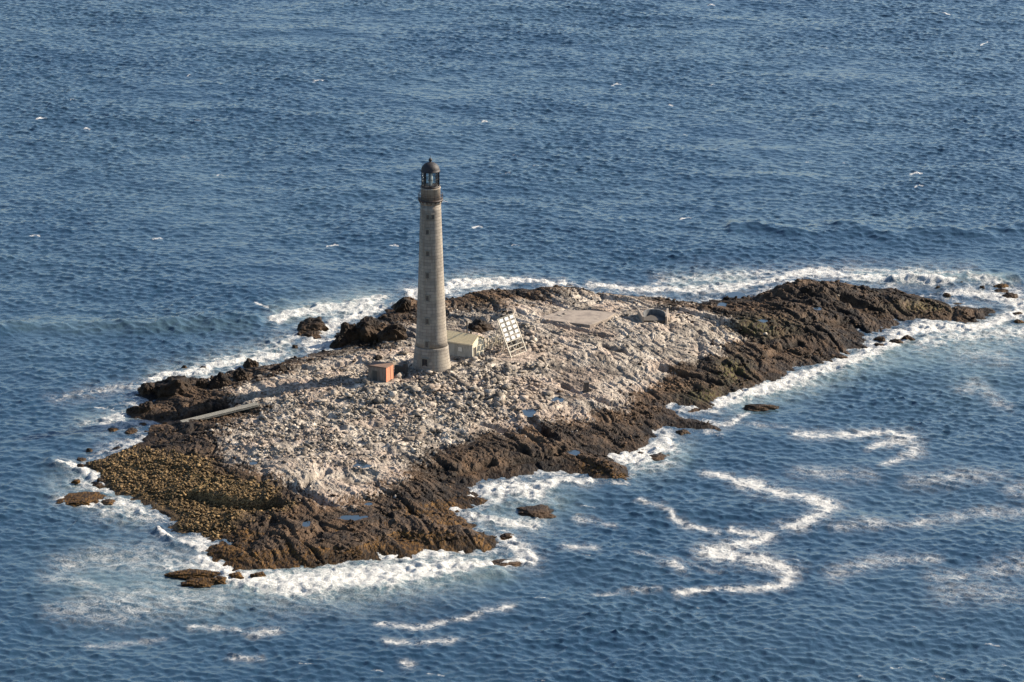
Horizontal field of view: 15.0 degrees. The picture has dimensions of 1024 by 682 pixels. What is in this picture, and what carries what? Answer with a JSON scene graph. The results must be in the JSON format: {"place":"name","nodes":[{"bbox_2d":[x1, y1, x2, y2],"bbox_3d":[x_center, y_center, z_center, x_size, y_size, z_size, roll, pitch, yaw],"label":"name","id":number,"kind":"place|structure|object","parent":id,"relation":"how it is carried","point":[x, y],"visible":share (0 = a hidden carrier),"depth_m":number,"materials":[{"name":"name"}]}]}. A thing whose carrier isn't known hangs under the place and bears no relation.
{"place":"outdoors","nodes":[
{"label":"outdoors","id":0,"kind":"place"},
{"bbox_2d":[0,0,1023,681],"bbox_3d":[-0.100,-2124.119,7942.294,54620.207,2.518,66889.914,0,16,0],"label":"sea","id":1,"kind":"structure","parent":0,"point":[214,186],"depth_m":817.57,"materials":[{"name":"liquid"}]},
{"bbox_2d":[71,479,79,484],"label":"rock","id":2,"kind":"object","parent":1,"relation":"in","point":[76,481],"visible":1,"depth_m":688.59,"materials":[{"name":"brown stone"}]},
{"bbox_2d":[77,457,85,460],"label":"rock","id":3,"kind":"object","parent":1,"relation":"in","point":[81,459],"visible":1,"depth_m":700.53,"materials":[{"name":"brown stone"}]},
{"bbox_2d":[76,499,90,505],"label":"rock","id":4,"kind":"object","parent":1,"relation":"in","point":[85,501],"visible":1,"depth_m":677.09,"materials":[{"name":"brown stone"}]},
{"bbox_2d":[56,491,111,506],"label":"rock","id":5,"kind":"object","parent":1,"relation":"in","point":[71,499],"visible":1,"depth_m":679.47,"materials":[{"name":"brown stone"}]},
{"bbox_2d":[92,482,102,487],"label":"rock","id":6,"kind":"object","parent":1,"relation":"in","point":[98,485],"visible":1,"depth_m":686.43,"materials":[{"name":"brown stone"}]},
{"bbox_2d":[101,498,114,504],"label":"rock","id":7,"kind":"object","parent":1,"relation":"in","point":[109,501],"visible":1,"depth_m":677.00,"materials":[{"name":"brown stone"}]},
{"bbox_2d":[107,428,118,431],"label":"rock","id":8,"kind":"object","parent":1,"relation":"in","point":[112,429],"visible":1,"depth_m":716.78,"materials":[{"name":"brown stone"}]},
{"bbox_2d":[125,427,137,433],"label":"rock","id":9,"kind":"object","parent":1,"relation":"in","point":[132,430],"visible":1,"depth_m":716.01,"materials":[{"name":"brown stone"}]},
{"bbox_2d":[163,568,219,578],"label":"rock","id":10,"kind":"object","parent":1,"relation":"in","point":[189,573],"visible":1,"depth_m":641.91,"materials":[{"name":"brown stone"}]},
{"bbox_2d":[181,578,214,587],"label":"rock","id":11,"kind":"object","parent":1,"relation":"in","point":[200,582],"visible":1,"depth_m":638.03,"materials":[{"name":"brown stone"}]},
{"bbox_2d":[211,576,226,584],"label":"rock","id":12,"kind":"object","parent":1,"relation":"in","point":[219,579],"visible":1,"depth_m":638.88,"materials":[{"name":"brown stone"}]},
{"bbox_2d":[228,572,243,578],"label":"rock","id":13,"kind":"object","parent":1,"relation":"in","point":[237,575],"visible":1,"depth_m":641.42,"materials":[{"name":"brown stone"}]},
{"bbox_2d":[250,571,265,577],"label":"rock","id":14,"kind":"object","parent":1,"relation":"in","point":[259,574],"visible":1,"depth_m":641.48,"materials":[{"name":"brown stone"}]},
{"bbox_2d":[302,330,321,338],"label":"rock","id":15,"kind":"object","parent":1,"relation":"in","point":[313,334],"visible":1,"depth_m":775.44,"materials":[{"name":"brown stone"}]},
{"bbox_2d":[297,316,328,331],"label":"rock","id":16,"kind":"object","parent":1,"relation":"in","point":[313,324],"visible":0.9,"depth_m":778.73,"materials":[{"name":"brown stone"}]},
{"bbox_2d":[491,559,520,566],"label":"rock","id":17,"kind":"object","parent":1,"relation":"in","point":[500,563],"visible":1,"depth_m":647.30,"materials":[{"name":"brown stone"}]},
{"bbox_2d":[500,533,513,539],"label":"rock","id":18,"kind":"object","parent":1,"relation":"in","point":[506,536],"visible":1,"depth_m":659.99,"materials":[{"name":"brown stone"}]},
{"bbox_2d":[518,504,555,518],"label":"rock","id":19,"kind":"object","parent":1,"relation":"in","point":[540,511],"visible":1,"depth_m":672.55,"materials":[{"name":"stone"}]},
{"bbox_2d":[649,452,669,460],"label":"rock","id":20,"kind":"object","parent":1,"relation":"in","point":[658,457],"visible":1,"depth_m":701.61,"materials":[{"name":"brown stone"}]},
{"bbox_2d":[742,404,778,410],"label":"rock","id":21,"kind":"object","parent":1,"relation":"in","point":[757,407],"visible":1,"depth_m":730.04,"materials":[{"name":"brown stone"}]},
{"bbox_2d":[873,336,885,341],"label":"rock","id":22,"kind":"object","parent":1,"relation":"in","point":[880,338],"visible":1,"depth_m":773.02,"materials":[{"name":"brown stone"}]},
{"bbox_2d":[889,338,902,343],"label":"rock","id":23,"kind":"object","parent":1,"relation":"in","point":[895,340],"visible":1,"depth_m":770.81,"materials":[{"name":"brown stone"}]},
{"bbox_2d":[901,335,914,340],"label":"rock","id":24,"kind":"object","parent":1,"relation":"in","point":[908,337],"visible":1,"depth_m":772.86,"materials":[{"name":"brown stone"}]},
{"bbox_2d":[993,283,1008,287],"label":"rock","id":25,"kind":"object","parent":1,"relation":"in","point":[1001,285],"visible":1,"depth_m":810.61,"materials":[{"name":"brown stone"}]},
{"bbox_2d":[994,288,1008,292],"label":"rock","id":26,"kind":"object","parent":1,"relation":"in","point":[1001,290],"visible":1,"depth_m":807.30,"materials":[{"name":"brown stone"}]},
{"bbox_2d":[1002,292,1017,297],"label":"rock","id":27,"kind":"object","parent":1,"relation":"in","point":[1009,295],"visible":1,"depth_m":802.65,"materials":[{"name":"brown stone"}]},
{"bbox_2d":[1013,319,1023,322],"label":"rock","id":28,"kind":"object","parent":1,"relation":"in","point":[1017,321],"visible":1,"depth_m":785.22,"materials":[{"name":"brown stone"}]},
{"bbox_2d":[83,279,995,570],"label":"island terrain","id":29,"kind":"structure","parent":0,"point":[491,455],"depth_m":721.27,"materials":[{"name":"beige stone"}]},
{"bbox_2d":[126,406,138,414],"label":"boulder","id":30,"kind":"object","parent":29,"relation":"on","point":[130,410],"visible":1,"depth_m":726.53,"materials":[{"name":"brown stone"}]},
{"bbox_2d":[138,401,152,413],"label":"boulder","id":31,"kind":"object","parent":29,"relation":"on","point":[146,406],"visible":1,"depth_m":725.03,"materials":[{"name":"brown stone"}]},
{"bbox_2d":[138,382,153,394],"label":"boulder","id":32,"kind":"object","parent":29,"relation":"on","point":[146,388],"visible":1,"depth_m":738.66,"materials":[{"name":"stone"}]},
{"bbox_2d":[153,375,191,397],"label":"boulder","id":33,"kind":"object","parent":29,"relation":"on","point":[174,385],"visible":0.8,"depth_m":734.66,"materials":[{"name":"stone"}]},
{"bbox_2d":[87,444,296,539],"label":"cobbles","id":34,"kind":"object","parent":29,"relation":"on","point":[193,503],"visible":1,"depth_m":681.45,"materials":[{"name":"brown stone"}]},
{"bbox_2d":[195,378,207,388],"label":"boulder","id":35,"kind":"object","parent":29,"relation":"on","point":[202,382],"visible":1,"depth_m":737.61,"materials":[{"name":"brown stone"}]},
{"bbox_2d":[180,402,258,421],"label":"walkway","id":36,"kind":"structure","parent":29,"relation":"on","point":[230,410],"depth_m":719.99,"materials":[{"name":"grey concrete"}]},
{"bbox_2d":[208,372,231,388],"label":"boulder","id":37,"kind":"object","parent":29,"relation":"on","point":[219,380],"visible":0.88,"depth_m":737.38,"materials":[{"name":"brown stone"}]},
{"bbox_2d":[233,367,249,380],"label":"boulder","id":38,"kind":"object","parent":29,"relation":"on","point":[240,374],"visible":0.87,"depth_m":740.61,"materials":[{"name":"brown stone"}]},
{"bbox_2d":[243,358,258,367],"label":"rock","id":39,"kind":"object","parent":29,"relation":"on","point":[248,362],"visible":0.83,"depth_m":755.43,"materials":[{"name":"brown stone"}]},
{"bbox_2d":[270,364,286,371],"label":"boulder","id":40,"kind":"object","parent":29,"relation":"on","point":[279,368],"visible":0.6,"depth_m":746.98,"materials":[{"name":"brown stone"}]},
{"bbox_2d":[302,521,309,526],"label":"tide pool","id":41,"kind":"structure","parent":29,"relation":"on","point":[306,524],"depth_m":659.94,"materials":[{"name":"blue liquid"}]},
{"bbox_2d":[329,335,347,348],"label":"boulder","id":42,"kind":"object","parent":29,"relation":"on","point":[340,341],"visible":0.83,"depth_m":768.39,"materials":[{"name":"brown stone"}]},
{"bbox_2d":[339,322,358,342],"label":"boulder","id":43,"kind":"object","parent":29,"relation":"on","point":[349,332],"visible":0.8,"depth_m":769.85,"materials":[{"name":"brown stone"}]},
{"bbox_2d":[340,515,367,520],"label":"tide pool","id":44,"kind":"structure","parent":29,"relation":"on","point":[353,517],"depth_m":664.05,"materials":[{"name":"blue liquid"}]},
{"bbox_2d":[352,463,370,467],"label":"tide pool","id":45,"kind":"structure","parent":29,"relation":"on","point":[362,465],"depth_m":687.81,"materials":[{"name":"blue liquid"}]},
{"bbox_2d":[356,316,381,342],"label":"boulder","id":46,"kind":"object","parent":29,"relation":"on","point":[368,329],"visible":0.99,"depth_m":769.54,"materials":[{"name":"brown stone"}]},
{"bbox_2d":[374,355,382,360],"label":"boulder","id":47,"kind":"object","parent":29,"relation":"on","point":[377,357],"visible":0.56,"depth_m":750.62,"materials":[{"name":"stone"}]},
{"bbox_2d":[367,361,392,381],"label":"ruined hut","id":48,"kind":"object","parent":29,"relation":"on","point":[380,371],"visible":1,"depth_m":732.73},
{"bbox_2d":[372,370,376,380],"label":"door","id":49,"kind":"structure","parent":48,"relation":"in","point":[374,373],"depth_m":732.99,"materials":[{"name":"wood"}]},
{"bbox_2d":[376,322,406,341],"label":"boulder","id":50,"kind":"object","parent":29,"relation":"on","point":[393,331],"visible":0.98,"depth_m":766.08,"materials":[{"name":"brown stone"}]},
{"bbox_2d":[394,363,407,375],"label":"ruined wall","id":51,"kind":"structure","parent":29,"relation":"on","point":[403,368],"depth_m":737.61,"materials":[{"name":"stone"}]},
{"bbox_2d":[393,297,410,312],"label":"boulder","id":52,"kind":"object","parent":29,"relation":"on","point":[403,305],"visible":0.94,"depth_m":790.38,"materials":[{"name":"brown stone"}]},
{"bbox_2d":[238,315,594,464],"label":"block rubble","id":53,"kind":"object","parent":29,"relation":"on","point":[491,394],"visible":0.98,"depth_m":725.55,"materials":[{"name":"beige stone"}]},
{"bbox_2d":[412,155,450,371],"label":"lighthouse","id":54,"kind":"object","parent":29,"relation":"on","point":[431,349],"visible":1,"depth_m":734.37,"materials":[{"name":"stone"}]},
{"bbox_2d":[421,358,428,369],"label":"door","id":55,"kind":"structure","parent":54,"relation":"in","point":[424,361],"depth_m":737.29,"materials":[{"name":"stone"}]},
{"bbox_2d":[424,341,428,348],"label":"window","id":56,"kind":"structure","parent":54,"relation":"in","point":[426,342],"depth_m":736.57,"materials":[{"name":"glass"}]},
{"bbox_2d":[425,318,429,324],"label":"window","id":57,"kind":"structure","parent":54,"relation":"in","point":[427,320],"depth_m":735.68,"materials":[{"name":"glass"}]},
{"bbox_2d":[425,294,429,301],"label":"window","id":58,"kind":"structure","parent":54,"relation":"in","point":[427,297],"depth_m":734.42,"materials":[{"name":"glass"}]},
{"bbox_2d":[425,272,429,278],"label":"window","id":59,"kind":"structure","parent":54,"relation":"in","point":[427,274],"depth_m":733.34,"materials":[{"name":"glass"}]},
{"bbox_2d":[425,250,429,256],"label":"window","id":60,"kind":"structure","parent":54,"relation":"in","point":[427,253],"depth_m":732.27,"materials":[{"name":"glass"}]},
{"bbox_2d":[425,229,429,234],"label":"window","id":61,"kind":"structure","parent":54,"relation":"in","point":[427,231],"depth_m":731.38,"materials":[{"name":"glass"}]},
{"bbox_2d":[447,321,485,357],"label":"shed","id":62,"kind":"structure","parent":29,"relation":"on","point":[466,344],"depth_m":746.60,"materials":[{"name":"grey concrete"}]},
{"bbox_2d":[473,346,476,355],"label":"door","id":63,"kind":"structure","parent":62,"relation":"in","point":[474,349],"depth_m":745.99,"materials":[{"name":"beige paint"}]},
{"bbox_2d":[468,318,493,332],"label":"boulder","id":64,"kind":"object","parent":29,"relation":"on","point":[477,325],"visible":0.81,"depth_m":769.22,"materials":[{"name":"brown stone"}]},
{"bbox_2d":[485,334,501,348],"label":"timber fence","id":65,"kind":"object","parent":29,"relation":"on","point":[491,341],"visible":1,"depth_m":754.63,"materials":[{"name":"beige paint"}]},
{"bbox_2d":[490,313,526,357],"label":"panel rack","id":66,"kind":"object","parent":29,"relation":"on","point":[509,324],"visible":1,"depth_m":749.62,"materials":[{"name":"white metal"}]},
{"bbox_2d":[205,286,839,510],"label":"rubble","id":67,"kind":"object","parent":29,"relation":"on","point":[356,417],"visible":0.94,"depth_m":716.81,"materials":[{"name":"beige stone"}]},
{"bbox_2d":[521,409,535,416],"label":"tide pool","id":68,"kind":"structure","parent":29,"relation":"on","point":[529,412],"depth_m":717.89,"materials":[{"name":"blue liquid"}]},
{"bbox_2d":[549,397,563,401],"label":"tide pool","id":69,"kind":"structure","parent":29,"relation":"on","point":[560,399],"depth_m":727.57,"materials":[{"name":"blue liquid"}]},
{"bbox_2d":[124,278,992,565],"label":"dark rubble","id":70,"kind":"object","parent":29,"relation":"on","point":[596,462],"visible":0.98,"depth_m":721.45,"materials":[{"name":"brown stone"}]},
{"bbox_2d":[567,450,579,455],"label":"tide pool","id":71,"kind":"structure","parent":29,"relation":"on","point":[575,452],"depth_m":700.52,"materials":[{"name":"blue liquid"}]},
{"bbox_2d":[539,310,615,327],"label":"concrete slab","id":72,"kind":"structure","parent":29,"relation":"on","point":[585,318],"depth_m":774.85,"materials":[{"name":"beige concrete"}]},
{"bbox_2d":[582,381,589,392],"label":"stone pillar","id":73,"kind":"structure","parent":29,"relation":"on","point":[585,386],"depth_m":733.16,"materials":[{"name":"grey stone"}]},
{"bbox_2d":[610,472,626,478],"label":"rock","id":74,"kind":"object","parent":29,"relation":"on","point":[615,475],"visible":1,"depth_m":690.65,"materials":[{"name":"brown stone"}]},
{"bbox_2d":[637,308,667,323],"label":"cistern ruin","id":75,"kind":"object","parent":29,"relation":"on","point":[657,315],"visible":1,"depth_m":775.15,"materials":[{"name":"concrete"}]},
{"bbox_2d":[676,429,690,435],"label":"rock","id":76,"kind":"object","parent":29,"relation":"on","point":[682,432],"visible":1,"depth_m":715.27,"materials":[{"name":"brown stone"}]},
{"bbox_2d":[726,292,745,297],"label":"tide pool","id":77,"kind":"structure","parent":29,"relation":"on","point":[734,294],"depth_m":804.36,"materials":[{"name":"blue liquid"}]},
{"bbox_2d":[835,353,847,358],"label":"rock","id":78,"kind":"object","parent":29,"relation":"on","point":[839,356],"visible":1,"depth_m":761.46,"materials":[{"name":"brown stone"}]}
]}

